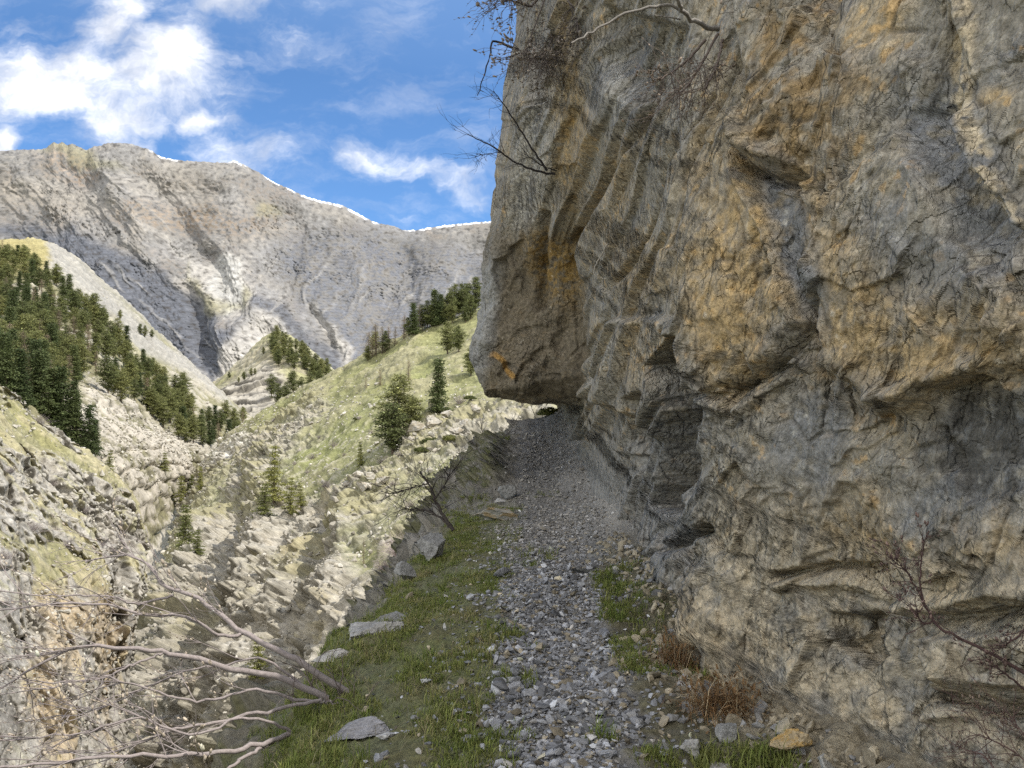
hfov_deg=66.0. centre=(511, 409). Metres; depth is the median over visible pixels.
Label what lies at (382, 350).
larch tree
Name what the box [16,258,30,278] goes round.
pine tree
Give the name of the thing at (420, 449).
juniper
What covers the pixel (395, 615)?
rock slab
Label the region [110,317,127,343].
pine tree
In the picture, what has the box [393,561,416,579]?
rock
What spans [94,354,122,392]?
pine tree
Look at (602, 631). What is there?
rock
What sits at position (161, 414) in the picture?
pine tree
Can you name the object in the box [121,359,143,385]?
pine tree
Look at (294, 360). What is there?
pine tree
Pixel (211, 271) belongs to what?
mountain
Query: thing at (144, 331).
pine tree
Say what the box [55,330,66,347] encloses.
pine tree
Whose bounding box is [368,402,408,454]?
pine tree
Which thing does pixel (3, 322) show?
pine tree
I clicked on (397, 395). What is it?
pine tree
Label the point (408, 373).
larch tree
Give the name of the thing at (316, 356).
pine tree
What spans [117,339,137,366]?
pine tree
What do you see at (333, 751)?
grass
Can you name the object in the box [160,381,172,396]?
pine tree
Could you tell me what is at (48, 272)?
pine tree
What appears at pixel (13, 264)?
pine tree
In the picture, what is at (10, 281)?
pine tree
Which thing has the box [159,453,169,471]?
pine tree
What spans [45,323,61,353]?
fir tree
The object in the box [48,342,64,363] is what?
pine tree
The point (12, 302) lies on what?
fir tree
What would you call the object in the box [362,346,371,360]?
pine tree
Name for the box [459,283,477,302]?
pine tree
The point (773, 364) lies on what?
cliff
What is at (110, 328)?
pine tree
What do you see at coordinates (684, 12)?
arching branch
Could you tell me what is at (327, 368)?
pine tree
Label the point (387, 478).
boulder
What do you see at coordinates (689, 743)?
rock
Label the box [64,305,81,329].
pine tree
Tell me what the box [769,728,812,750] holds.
rock
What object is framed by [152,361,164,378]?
pine tree
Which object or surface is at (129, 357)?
pine tree
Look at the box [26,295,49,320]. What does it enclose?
pine tree
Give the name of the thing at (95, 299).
pine tree
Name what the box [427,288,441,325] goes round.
fir tree
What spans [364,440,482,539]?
bare sapling
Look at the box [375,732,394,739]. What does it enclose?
rock
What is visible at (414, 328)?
fir tree
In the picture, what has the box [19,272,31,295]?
fir tree
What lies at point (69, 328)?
larch tree
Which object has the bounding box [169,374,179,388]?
pine tree
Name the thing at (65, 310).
pine tree
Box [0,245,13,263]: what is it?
pine tree
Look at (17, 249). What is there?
fir tree
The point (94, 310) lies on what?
pine tree
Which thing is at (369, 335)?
larch tree
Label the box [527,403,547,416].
bare sapling
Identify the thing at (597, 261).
dead root
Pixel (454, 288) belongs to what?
pine tree
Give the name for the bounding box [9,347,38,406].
fir tree
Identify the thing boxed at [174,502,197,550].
pine tree
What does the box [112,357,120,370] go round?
fir tree
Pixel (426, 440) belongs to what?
juniper
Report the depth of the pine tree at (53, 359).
204.11 m
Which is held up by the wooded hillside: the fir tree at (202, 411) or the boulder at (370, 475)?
the fir tree at (202, 411)
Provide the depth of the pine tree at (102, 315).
370.46 m
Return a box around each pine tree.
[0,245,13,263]
[0,258,9,272]
[0,268,6,282]
[0,282,11,302]
[0,294,7,315]
[0,318,10,331]
[1,263,17,282]
[1,332,30,367]
[4,278,15,288]
[6,313,36,338]
[7,255,19,273]
[11,339,29,375]
[13,298,34,321]
[16,244,30,260]
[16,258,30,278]
[16,329,28,347]
[23,304,38,317]
[24,300,45,316]
[26,252,43,270]
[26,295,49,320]
[26,313,43,335]
[26,330,48,350]
[31,266,48,288]
[32,308,57,337]
[38,336,54,361]
[43,270,52,287]
[45,283,57,302]
[47,310,56,318]
[47,353,57,372]
[48,263,64,285]
[48,296,58,311]
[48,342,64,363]
[53,307,64,327]
[53,361,70,388]
[54,354,71,384]
[55,295,68,311]
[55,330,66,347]
[55,335,67,351]
[55,345,69,366]
[59,333,80,366]
[60,305,69,324]
[60,324,71,337]
[63,289,84,312]
[64,291,75,308]
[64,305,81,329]
[70,343,96,374]
[72,309,93,330]
[74,322,85,338]
[74,331,90,349]
[75,288,86,308]
[75,338,92,361]
[79,306,94,323]
[83,292,91,307]
[84,293,106,314]
[85,332,103,354]
[88,303,100,323]
[89,345,101,364]
[90,318,107,339]
[94,307,109,329]
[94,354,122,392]
[95,330,115,358]
[103,320,117,342]
[104,451,115,470]
[105,367,119,392]
[109,339,119,357]
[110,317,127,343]
[111,370,136,402]
[115,333,125,357]
[117,309,122,319]
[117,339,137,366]
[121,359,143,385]
[121,367,131,384]
[123,352,136,367]
[128,378,141,400]
[134,354,142,366]
[136,362,145,377]
[137,324,142,334]
[139,385,154,408]
[141,371,154,386]
[142,325,148,336]
[143,356,155,376]
[143,387,164,416]
[150,377,168,399]
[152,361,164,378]
[153,374,166,389]
[154,397,174,427]
[159,366,173,382]
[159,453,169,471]
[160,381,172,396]
[161,387,172,411]
[164,392,180,422]
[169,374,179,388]
[170,411,188,439]
[171,388,186,412]
[171,475,188,502]
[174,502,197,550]
[175,379,187,394]
[178,372,193,389]
[179,384,190,402]
[181,423,191,442]
[183,393,197,413]
[184,413,203,442]
[186,410,197,432]
[187,474,192,490]
[189,529,205,554]
[195,466,203,490]
[196,414,206,431]
[196,427,208,445]
[204,406,214,420]
[215,409,226,431]
[219,400,231,418]
[226,408,239,423]
[226,419,239,428]
[238,406,247,421]
[245,636,269,679]
[251,482,276,517]
[259,444,287,502]
[264,373,279,397]
[267,336,275,349]
[268,331,279,343]
[268,338,280,354]
[270,325,281,336]
[270,346,281,362]
[271,383,285,401]
[272,349,284,365]
[273,343,282,354]
[278,336,288,347]
[279,477,301,514]
[281,344,287,356]
[282,381,291,396]
[284,349,292,364]
[285,370,300,391]
[287,337,294,346]
[288,353,298,367]
[291,482,307,507]
[293,338,298,349]
[293,376,307,390]
[297,339,308,353]
[299,342,310,357]
[300,347,313,363]
[300,350,310,362]
[300,355,309,369]
[305,371,315,383]
[308,360,316,374]
[310,353,319,363]
[312,363,321,374]
[314,370,323,379]
[317,359,324,370]
[322,364,332,374]
[325,358,331,372]
[356,442,364,466]
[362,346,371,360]
[368,374,424,430]
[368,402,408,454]
[369,333,379,347]
[378,330,391,350]
[401,396,426,424]
[402,317,411,335]
[416,305,425,328]
[419,299,429,327]
[424,304,435,326]
[436,320,456,353]
[440,304,448,321]
[444,290,457,320]
[445,300,458,322]
[448,284,463,316]
[448,325,469,351]
[453,282,471,315]
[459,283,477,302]
[459,303,471,322]
[459,348,473,375]
[466,294,479,318]
[468,276,481,308]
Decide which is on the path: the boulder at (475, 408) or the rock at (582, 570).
the rock at (582, 570)
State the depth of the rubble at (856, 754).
4.18 m
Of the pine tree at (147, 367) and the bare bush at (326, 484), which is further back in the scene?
the pine tree at (147, 367)
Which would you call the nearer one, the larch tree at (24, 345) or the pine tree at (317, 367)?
the larch tree at (24, 345)
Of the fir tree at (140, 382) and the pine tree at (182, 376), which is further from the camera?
the pine tree at (182, 376)
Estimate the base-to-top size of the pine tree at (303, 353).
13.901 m
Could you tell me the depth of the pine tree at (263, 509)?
117.55 m
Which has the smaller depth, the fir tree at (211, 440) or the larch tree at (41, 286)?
the fir tree at (211, 440)
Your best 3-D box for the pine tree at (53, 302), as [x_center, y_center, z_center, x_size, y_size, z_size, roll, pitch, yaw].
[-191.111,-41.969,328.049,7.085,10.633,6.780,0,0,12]
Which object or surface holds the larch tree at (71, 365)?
on the wooded hillside
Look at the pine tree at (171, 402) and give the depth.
325.29 m
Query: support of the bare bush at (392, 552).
on the grassy slope at (311, 628)
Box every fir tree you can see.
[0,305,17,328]
[0,327,19,350]
[0,331,29,401]
[1,289,19,318]
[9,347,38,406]
[13,287,21,314]
[14,244,21,262]
[14,271,23,289]
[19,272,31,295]
[20,283,31,299]
[22,286,32,304]
[23,337,33,366]
[25,348,59,414]
[26,259,36,285]
[26,338,47,391]
[31,286,38,301]
[38,338,55,386]
[39,293,51,313]
[42,261,48,276]
[43,366,60,421]
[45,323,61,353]
[48,364,82,433]
[57,275,68,302]
[65,273,74,297]
[65,345,84,380]
[65,389,88,446]
[66,379,85,424]
[78,404,103,457]
[90,418,104,451]
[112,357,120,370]
[123,325,131,349]
[137,373,144,392]
[139,348,146,368]
[179,405,187,425]
[198,408,206,425]
[204,420,215,444]
[210,405,218,422]
[210,418,217,437]
[223,419,232,436]
[406,303,421,334]
[422,358,452,413]
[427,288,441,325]
[432,293,445,323]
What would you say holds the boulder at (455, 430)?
on the grassy slope at (311, 628)
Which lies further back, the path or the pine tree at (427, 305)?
the pine tree at (427, 305)
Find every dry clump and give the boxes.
[632,613,719,675]
[652,661,785,733]
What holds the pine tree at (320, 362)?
on the spur
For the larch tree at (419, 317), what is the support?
on the grassy slope at (311, 628)
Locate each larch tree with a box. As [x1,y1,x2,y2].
[18,332,28,356]
[22,343,32,390]
[39,279,43,297]
[56,310,62,340]
[66,354,74,383]
[67,325,72,335]
[70,315,77,343]
[85,324,92,351]
[90,351,99,375]
[214,423,221,443]
[364,333,372,356]
[369,324,381,355]
[377,326,386,353]
[386,328,392,347]
[390,327,397,345]
[399,316,406,338]
[405,361,411,380]
[417,305,424,331]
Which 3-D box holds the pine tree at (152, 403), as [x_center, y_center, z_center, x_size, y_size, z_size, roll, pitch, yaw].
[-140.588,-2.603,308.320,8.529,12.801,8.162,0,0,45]
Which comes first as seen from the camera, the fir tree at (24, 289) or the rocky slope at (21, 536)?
the rocky slope at (21, 536)
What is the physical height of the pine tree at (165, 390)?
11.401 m
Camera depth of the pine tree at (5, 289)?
315.56 m
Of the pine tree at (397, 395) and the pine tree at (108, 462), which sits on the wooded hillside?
the pine tree at (108, 462)
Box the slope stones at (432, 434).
[126,325,550,767]
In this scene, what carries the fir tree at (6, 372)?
on the wooded hillside
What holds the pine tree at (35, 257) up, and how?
on the wooded hillside
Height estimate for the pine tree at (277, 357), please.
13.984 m
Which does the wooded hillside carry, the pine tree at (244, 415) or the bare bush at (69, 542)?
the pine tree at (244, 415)
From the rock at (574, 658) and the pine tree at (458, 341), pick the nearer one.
the rock at (574, 658)
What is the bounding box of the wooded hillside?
[0,237,251,574]
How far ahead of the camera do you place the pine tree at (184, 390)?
387.24 m
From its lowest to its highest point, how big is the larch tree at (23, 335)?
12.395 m
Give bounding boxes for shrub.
[0,486,382,767]
[439,108,557,190]
[453,409,524,456]
[469,75,547,171]
[863,512,1023,689]
[911,660,1023,767]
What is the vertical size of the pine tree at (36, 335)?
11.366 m
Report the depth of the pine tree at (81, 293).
374.27 m
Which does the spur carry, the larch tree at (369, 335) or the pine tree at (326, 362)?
the pine tree at (326, 362)
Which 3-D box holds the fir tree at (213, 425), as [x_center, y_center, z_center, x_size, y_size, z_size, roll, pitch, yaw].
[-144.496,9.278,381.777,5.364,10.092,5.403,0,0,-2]
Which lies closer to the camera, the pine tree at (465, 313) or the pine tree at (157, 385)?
the pine tree at (465, 313)
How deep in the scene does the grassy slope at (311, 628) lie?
108.17 m
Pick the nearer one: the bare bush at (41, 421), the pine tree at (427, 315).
the bare bush at (41, 421)
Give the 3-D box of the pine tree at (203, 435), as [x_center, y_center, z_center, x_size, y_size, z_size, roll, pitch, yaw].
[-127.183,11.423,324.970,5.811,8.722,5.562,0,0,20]
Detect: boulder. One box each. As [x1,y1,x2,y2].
[341,480,349,486]
[353,471,364,477]
[356,481,368,491]
[365,472,375,479]
[376,476,390,485]
[407,421,425,433]
[426,415,442,427]
[440,410,452,416]
[448,427,463,434]
[459,419,468,425]
[471,404,480,413]
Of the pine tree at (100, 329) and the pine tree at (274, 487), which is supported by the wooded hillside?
the pine tree at (100, 329)
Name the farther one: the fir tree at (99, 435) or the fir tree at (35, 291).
the fir tree at (35, 291)
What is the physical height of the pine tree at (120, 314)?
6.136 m
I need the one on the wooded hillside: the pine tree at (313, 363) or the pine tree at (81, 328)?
the pine tree at (81, 328)
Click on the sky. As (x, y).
(340, 102)
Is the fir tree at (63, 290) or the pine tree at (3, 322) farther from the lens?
the fir tree at (63, 290)
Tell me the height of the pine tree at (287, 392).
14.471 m
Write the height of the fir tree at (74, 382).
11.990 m
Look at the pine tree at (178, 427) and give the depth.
310.99 m
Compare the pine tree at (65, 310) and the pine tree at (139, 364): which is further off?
the pine tree at (139, 364)
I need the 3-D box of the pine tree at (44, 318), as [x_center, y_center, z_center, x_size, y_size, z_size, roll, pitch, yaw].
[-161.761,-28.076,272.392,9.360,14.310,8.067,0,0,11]
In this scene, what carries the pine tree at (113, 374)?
on the wooded hillside
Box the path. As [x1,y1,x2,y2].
[208,407,952,767]
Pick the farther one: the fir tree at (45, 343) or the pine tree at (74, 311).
the pine tree at (74, 311)
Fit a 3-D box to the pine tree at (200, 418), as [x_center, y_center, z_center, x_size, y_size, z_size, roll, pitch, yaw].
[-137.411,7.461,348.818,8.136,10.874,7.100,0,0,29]
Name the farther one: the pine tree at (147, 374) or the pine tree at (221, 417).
the pine tree at (221, 417)
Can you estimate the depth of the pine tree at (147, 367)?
374.41 m
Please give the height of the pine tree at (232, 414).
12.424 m
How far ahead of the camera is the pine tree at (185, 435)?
316.33 m
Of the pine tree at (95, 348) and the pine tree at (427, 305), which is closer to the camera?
the pine tree at (427, 305)
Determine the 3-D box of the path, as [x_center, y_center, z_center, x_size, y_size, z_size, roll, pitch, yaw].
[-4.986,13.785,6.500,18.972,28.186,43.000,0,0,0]
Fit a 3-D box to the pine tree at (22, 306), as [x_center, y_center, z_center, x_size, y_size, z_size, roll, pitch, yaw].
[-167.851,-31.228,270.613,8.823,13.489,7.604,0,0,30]
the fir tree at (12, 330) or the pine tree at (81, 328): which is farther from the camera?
the pine tree at (81, 328)
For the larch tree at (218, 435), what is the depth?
356.86 m
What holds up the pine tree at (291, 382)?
on the spur
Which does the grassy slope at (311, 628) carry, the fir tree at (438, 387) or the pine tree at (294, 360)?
the fir tree at (438, 387)
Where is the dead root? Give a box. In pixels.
[593,243,607,278]
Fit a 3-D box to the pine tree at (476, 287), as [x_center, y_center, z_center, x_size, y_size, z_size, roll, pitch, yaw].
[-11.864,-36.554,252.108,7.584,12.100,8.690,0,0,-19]
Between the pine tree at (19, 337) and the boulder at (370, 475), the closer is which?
the boulder at (370, 475)
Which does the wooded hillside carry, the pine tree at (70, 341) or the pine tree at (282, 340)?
the pine tree at (70, 341)
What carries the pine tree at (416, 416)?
on the grassy slope at (311, 628)
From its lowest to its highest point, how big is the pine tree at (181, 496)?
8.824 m
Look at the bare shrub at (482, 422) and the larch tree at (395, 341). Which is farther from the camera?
the larch tree at (395, 341)
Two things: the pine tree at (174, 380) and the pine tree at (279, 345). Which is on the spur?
the pine tree at (279, 345)
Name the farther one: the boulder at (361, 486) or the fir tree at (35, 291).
the fir tree at (35, 291)
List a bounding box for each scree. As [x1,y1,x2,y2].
[0,386,150,767]
[48,260,247,528]
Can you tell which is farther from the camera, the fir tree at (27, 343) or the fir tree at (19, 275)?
the fir tree at (19, 275)
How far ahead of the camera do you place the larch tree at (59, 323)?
295.54 m
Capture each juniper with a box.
[414,446,428,451]
[419,437,435,444]
[442,434,455,439]
[463,395,476,398]
[535,407,558,415]
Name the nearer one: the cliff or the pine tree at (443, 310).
the cliff
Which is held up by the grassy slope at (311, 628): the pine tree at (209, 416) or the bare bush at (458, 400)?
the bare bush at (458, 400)
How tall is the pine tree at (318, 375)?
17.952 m
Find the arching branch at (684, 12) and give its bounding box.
[571,0,719,43]
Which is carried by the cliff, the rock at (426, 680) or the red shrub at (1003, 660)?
the red shrub at (1003, 660)
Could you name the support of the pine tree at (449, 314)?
on the grassy slope at (311, 628)
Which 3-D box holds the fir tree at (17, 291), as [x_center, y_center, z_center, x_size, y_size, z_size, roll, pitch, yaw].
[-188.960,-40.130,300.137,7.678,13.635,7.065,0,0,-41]
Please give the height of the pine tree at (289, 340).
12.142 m
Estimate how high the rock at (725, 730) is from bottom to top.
0.083 m
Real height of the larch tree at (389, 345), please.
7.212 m
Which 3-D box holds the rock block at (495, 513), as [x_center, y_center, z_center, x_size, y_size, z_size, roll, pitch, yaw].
[-0.255,1.547,11.580,0.648,0.248,0.381,0,0,-7]
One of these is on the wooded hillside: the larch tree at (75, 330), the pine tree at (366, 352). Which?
the larch tree at (75, 330)
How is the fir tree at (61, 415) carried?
on the wooded hillside
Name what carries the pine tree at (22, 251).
on the wooded hillside
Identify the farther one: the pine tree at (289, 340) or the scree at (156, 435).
the pine tree at (289, 340)
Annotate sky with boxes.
[0,0,516,229]
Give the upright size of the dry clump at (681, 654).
0.361 m
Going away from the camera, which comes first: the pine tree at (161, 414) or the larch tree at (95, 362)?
the larch tree at (95, 362)
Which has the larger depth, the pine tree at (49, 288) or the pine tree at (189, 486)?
the pine tree at (49, 288)
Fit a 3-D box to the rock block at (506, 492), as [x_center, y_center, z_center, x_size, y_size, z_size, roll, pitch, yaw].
[-0.068,1.376,13.186,0.319,0.265,0.313,0,0,-29]
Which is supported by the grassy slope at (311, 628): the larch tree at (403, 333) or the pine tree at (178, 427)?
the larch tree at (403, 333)
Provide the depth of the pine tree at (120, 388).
265.18 m
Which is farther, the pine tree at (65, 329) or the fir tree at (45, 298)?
the fir tree at (45, 298)
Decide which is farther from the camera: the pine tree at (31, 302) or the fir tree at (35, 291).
the fir tree at (35, 291)
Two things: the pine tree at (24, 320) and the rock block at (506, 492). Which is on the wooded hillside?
the pine tree at (24, 320)
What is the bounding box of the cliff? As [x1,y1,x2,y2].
[469,0,1023,767]
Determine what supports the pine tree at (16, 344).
on the wooded hillside
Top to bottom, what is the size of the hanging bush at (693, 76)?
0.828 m
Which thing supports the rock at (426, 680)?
on the path
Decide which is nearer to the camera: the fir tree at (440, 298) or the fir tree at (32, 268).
the fir tree at (440, 298)
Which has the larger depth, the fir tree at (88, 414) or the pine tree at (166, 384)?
the pine tree at (166, 384)
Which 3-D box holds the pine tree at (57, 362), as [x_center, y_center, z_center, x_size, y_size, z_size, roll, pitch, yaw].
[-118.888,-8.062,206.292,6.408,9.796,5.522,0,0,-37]
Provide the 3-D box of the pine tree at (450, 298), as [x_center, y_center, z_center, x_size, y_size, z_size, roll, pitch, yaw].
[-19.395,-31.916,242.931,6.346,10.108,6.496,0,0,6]
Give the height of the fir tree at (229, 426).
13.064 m
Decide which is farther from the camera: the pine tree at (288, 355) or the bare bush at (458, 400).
the pine tree at (288, 355)
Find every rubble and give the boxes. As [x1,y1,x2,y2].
[125,400,541,767]
[582,531,896,767]
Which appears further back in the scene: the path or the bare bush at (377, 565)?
the bare bush at (377, 565)
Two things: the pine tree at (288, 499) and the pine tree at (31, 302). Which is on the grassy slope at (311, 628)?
the pine tree at (288, 499)
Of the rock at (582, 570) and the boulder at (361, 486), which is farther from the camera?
the boulder at (361, 486)
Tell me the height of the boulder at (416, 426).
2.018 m
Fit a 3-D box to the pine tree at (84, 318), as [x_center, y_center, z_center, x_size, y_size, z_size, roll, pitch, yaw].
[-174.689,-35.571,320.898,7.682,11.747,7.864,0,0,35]
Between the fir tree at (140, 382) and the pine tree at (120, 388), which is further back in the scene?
the fir tree at (140, 382)
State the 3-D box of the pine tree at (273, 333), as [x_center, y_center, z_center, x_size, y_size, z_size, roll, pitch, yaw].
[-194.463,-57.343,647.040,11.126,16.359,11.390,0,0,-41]
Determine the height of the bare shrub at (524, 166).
1.193 m
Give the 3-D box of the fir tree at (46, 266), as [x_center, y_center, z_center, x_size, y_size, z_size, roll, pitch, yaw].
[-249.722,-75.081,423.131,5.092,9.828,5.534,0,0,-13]
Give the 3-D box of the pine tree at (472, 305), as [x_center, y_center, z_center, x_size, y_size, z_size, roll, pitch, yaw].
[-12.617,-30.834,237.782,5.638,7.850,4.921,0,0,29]
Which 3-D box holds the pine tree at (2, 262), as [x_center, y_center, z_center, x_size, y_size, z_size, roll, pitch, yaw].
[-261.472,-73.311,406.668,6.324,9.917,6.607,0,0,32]
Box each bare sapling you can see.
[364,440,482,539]
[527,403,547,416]
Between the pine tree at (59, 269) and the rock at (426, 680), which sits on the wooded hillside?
the pine tree at (59, 269)
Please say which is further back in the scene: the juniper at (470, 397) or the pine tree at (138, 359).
the pine tree at (138, 359)
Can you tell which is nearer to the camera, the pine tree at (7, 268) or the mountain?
the pine tree at (7, 268)
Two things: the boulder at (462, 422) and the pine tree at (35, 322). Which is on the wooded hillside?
the pine tree at (35, 322)
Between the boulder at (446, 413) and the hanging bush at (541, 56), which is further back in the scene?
the boulder at (446, 413)
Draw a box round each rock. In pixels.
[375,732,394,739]
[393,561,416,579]
[416,532,445,560]
[420,678,431,682]
[493,567,510,576]
[494,498,506,504]
[570,655,586,661]
[571,568,588,572]
[598,628,609,634]
[679,738,704,756]
[710,761,731,767]
[715,723,737,742]
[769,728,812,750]
[819,756,834,767]
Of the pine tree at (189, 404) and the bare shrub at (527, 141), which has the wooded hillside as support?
the pine tree at (189, 404)
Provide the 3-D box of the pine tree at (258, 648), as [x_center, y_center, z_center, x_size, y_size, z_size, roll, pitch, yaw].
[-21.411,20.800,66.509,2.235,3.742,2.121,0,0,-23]
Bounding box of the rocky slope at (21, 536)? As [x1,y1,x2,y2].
[0,386,150,767]
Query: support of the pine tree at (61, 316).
on the wooded hillside
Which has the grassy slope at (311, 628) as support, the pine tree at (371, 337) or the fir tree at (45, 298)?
the pine tree at (371, 337)
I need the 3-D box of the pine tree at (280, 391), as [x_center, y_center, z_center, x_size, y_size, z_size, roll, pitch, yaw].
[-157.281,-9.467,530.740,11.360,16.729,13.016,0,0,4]
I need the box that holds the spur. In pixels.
[212,331,333,416]
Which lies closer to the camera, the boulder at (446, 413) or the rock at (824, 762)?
the rock at (824, 762)
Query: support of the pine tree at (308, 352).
on the spur
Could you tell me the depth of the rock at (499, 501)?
11.57 m
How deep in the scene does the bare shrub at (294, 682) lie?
4.12 m
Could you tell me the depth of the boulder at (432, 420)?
120.41 m
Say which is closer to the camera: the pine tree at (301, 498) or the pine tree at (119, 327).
the pine tree at (301, 498)
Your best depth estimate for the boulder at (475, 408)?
119.70 m
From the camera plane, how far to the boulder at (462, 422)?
111.37 m
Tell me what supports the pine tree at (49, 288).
on the wooded hillside
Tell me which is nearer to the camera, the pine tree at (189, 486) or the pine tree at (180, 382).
the pine tree at (189, 486)
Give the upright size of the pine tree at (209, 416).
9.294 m
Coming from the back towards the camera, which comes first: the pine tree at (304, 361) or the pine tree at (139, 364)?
the pine tree at (304, 361)
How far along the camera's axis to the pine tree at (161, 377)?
366.10 m
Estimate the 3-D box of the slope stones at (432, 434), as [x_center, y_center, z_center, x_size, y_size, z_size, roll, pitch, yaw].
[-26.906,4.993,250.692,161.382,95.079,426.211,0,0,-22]
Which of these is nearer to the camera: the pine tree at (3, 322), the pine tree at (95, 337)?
the pine tree at (3, 322)
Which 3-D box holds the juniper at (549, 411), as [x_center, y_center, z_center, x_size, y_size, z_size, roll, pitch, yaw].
[1.099,0.041,22.578,0.844,0.281,0.964,0,0,33]
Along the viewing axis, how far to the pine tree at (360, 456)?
124.85 m
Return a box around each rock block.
[473,507,517,519]
[497,484,516,499]
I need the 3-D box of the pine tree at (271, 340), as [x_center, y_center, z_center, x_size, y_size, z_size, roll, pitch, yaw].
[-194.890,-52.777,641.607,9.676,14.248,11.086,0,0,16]
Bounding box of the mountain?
[0,142,490,381]
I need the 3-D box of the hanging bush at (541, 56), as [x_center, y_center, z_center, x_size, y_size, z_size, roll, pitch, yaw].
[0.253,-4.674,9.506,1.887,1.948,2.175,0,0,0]
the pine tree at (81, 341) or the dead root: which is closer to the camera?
the dead root
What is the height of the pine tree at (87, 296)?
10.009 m
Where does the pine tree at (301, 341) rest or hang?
on the spur
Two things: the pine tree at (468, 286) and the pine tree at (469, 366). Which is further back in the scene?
the pine tree at (468, 286)
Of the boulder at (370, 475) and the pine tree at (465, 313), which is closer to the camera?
the boulder at (370, 475)
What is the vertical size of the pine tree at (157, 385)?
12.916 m
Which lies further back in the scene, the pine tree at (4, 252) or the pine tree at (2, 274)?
the pine tree at (4, 252)
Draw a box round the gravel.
[341,422,811,767]
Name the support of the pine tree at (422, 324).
on the grassy slope at (311, 628)
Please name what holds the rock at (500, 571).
on the path
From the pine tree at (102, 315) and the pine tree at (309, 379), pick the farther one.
the pine tree at (309, 379)
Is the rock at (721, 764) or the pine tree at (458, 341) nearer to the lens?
the rock at (721, 764)
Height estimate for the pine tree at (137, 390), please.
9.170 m
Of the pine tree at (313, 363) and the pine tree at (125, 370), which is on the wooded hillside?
the pine tree at (125, 370)
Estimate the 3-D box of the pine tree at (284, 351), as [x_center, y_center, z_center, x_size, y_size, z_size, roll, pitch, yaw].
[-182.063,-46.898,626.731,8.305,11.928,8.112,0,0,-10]
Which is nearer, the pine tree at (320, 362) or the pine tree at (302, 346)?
the pine tree at (320, 362)
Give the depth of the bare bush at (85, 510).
88.27 m
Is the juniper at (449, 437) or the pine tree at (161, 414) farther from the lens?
the pine tree at (161, 414)
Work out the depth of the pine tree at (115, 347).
331.80 m
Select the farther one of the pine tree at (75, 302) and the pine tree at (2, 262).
the pine tree at (2, 262)
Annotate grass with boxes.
[245,430,814,767]
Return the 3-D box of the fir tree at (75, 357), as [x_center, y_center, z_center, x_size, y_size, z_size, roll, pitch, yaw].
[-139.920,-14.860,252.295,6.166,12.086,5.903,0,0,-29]
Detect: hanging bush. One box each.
[458,0,595,115]
[618,0,740,149]
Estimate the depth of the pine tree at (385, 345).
239.27 m
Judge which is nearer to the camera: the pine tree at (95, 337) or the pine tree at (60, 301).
the pine tree at (95, 337)
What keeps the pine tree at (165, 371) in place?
on the wooded hillside
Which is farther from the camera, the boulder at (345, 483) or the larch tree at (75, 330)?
the larch tree at (75, 330)
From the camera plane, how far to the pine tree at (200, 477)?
220.54 m
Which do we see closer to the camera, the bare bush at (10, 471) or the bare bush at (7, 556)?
the bare bush at (7, 556)
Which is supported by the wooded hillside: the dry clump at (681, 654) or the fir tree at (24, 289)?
the fir tree at (24, 289)
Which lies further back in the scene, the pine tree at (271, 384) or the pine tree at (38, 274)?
the pine tree at (271, 384)
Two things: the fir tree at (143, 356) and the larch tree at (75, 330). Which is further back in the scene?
the fir tree at (143, 356)
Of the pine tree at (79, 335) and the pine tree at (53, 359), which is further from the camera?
the pine tree at (79, 335)
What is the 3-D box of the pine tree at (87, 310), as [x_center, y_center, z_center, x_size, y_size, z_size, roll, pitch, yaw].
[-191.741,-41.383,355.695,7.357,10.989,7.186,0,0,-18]
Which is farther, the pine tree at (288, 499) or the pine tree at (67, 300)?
the pine tree at (67, 300)
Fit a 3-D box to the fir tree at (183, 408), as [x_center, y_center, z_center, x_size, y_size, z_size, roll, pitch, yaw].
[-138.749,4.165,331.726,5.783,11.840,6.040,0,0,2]
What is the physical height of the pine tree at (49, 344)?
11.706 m
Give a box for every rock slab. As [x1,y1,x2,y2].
[311,648,348,661]
[324,716,390,741]
[345,621,403,639]
[373,611,404,621]
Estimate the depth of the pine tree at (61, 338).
266.04 m
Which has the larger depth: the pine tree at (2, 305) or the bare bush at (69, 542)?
the pine tree at (2, 305)
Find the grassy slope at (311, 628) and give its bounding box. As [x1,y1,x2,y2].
[124,307,556,767]
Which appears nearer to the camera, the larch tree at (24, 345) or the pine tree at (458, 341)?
the larch tree at (24, 345)
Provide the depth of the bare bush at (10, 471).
74.65 m
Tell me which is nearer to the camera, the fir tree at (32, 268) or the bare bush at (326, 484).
the bare bush at (326, 484)
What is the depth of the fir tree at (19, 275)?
370.21 m
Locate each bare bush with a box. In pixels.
[0,464,20,473]
[0,548,23,559]
[25,520,47,531]
[32,413,55,427]
[63,537,78,546]
[79,507,95,512]
[318,480,332,488]
[329,440,337,446]
[370,556,388,570]
[372,530,403,563]
[451,394,465,405]
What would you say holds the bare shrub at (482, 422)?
on the path
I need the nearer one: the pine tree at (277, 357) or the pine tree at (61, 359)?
the pine tree at (61, 359)
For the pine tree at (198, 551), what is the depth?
131.51 m
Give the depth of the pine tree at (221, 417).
395.57 m
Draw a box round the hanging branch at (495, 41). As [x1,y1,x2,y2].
[477,40,518,95]
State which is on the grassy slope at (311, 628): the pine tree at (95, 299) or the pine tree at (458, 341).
the pine tree at (458, 341)
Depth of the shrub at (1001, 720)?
2.46 m
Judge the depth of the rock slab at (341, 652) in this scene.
5.52 m
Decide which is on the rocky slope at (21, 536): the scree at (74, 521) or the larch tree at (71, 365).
the scree at (74, 521)
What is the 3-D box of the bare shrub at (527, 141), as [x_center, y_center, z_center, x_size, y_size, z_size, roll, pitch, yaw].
[-0.050,-4.011,10.857,1.140,1.169,1.086,0,0,0]

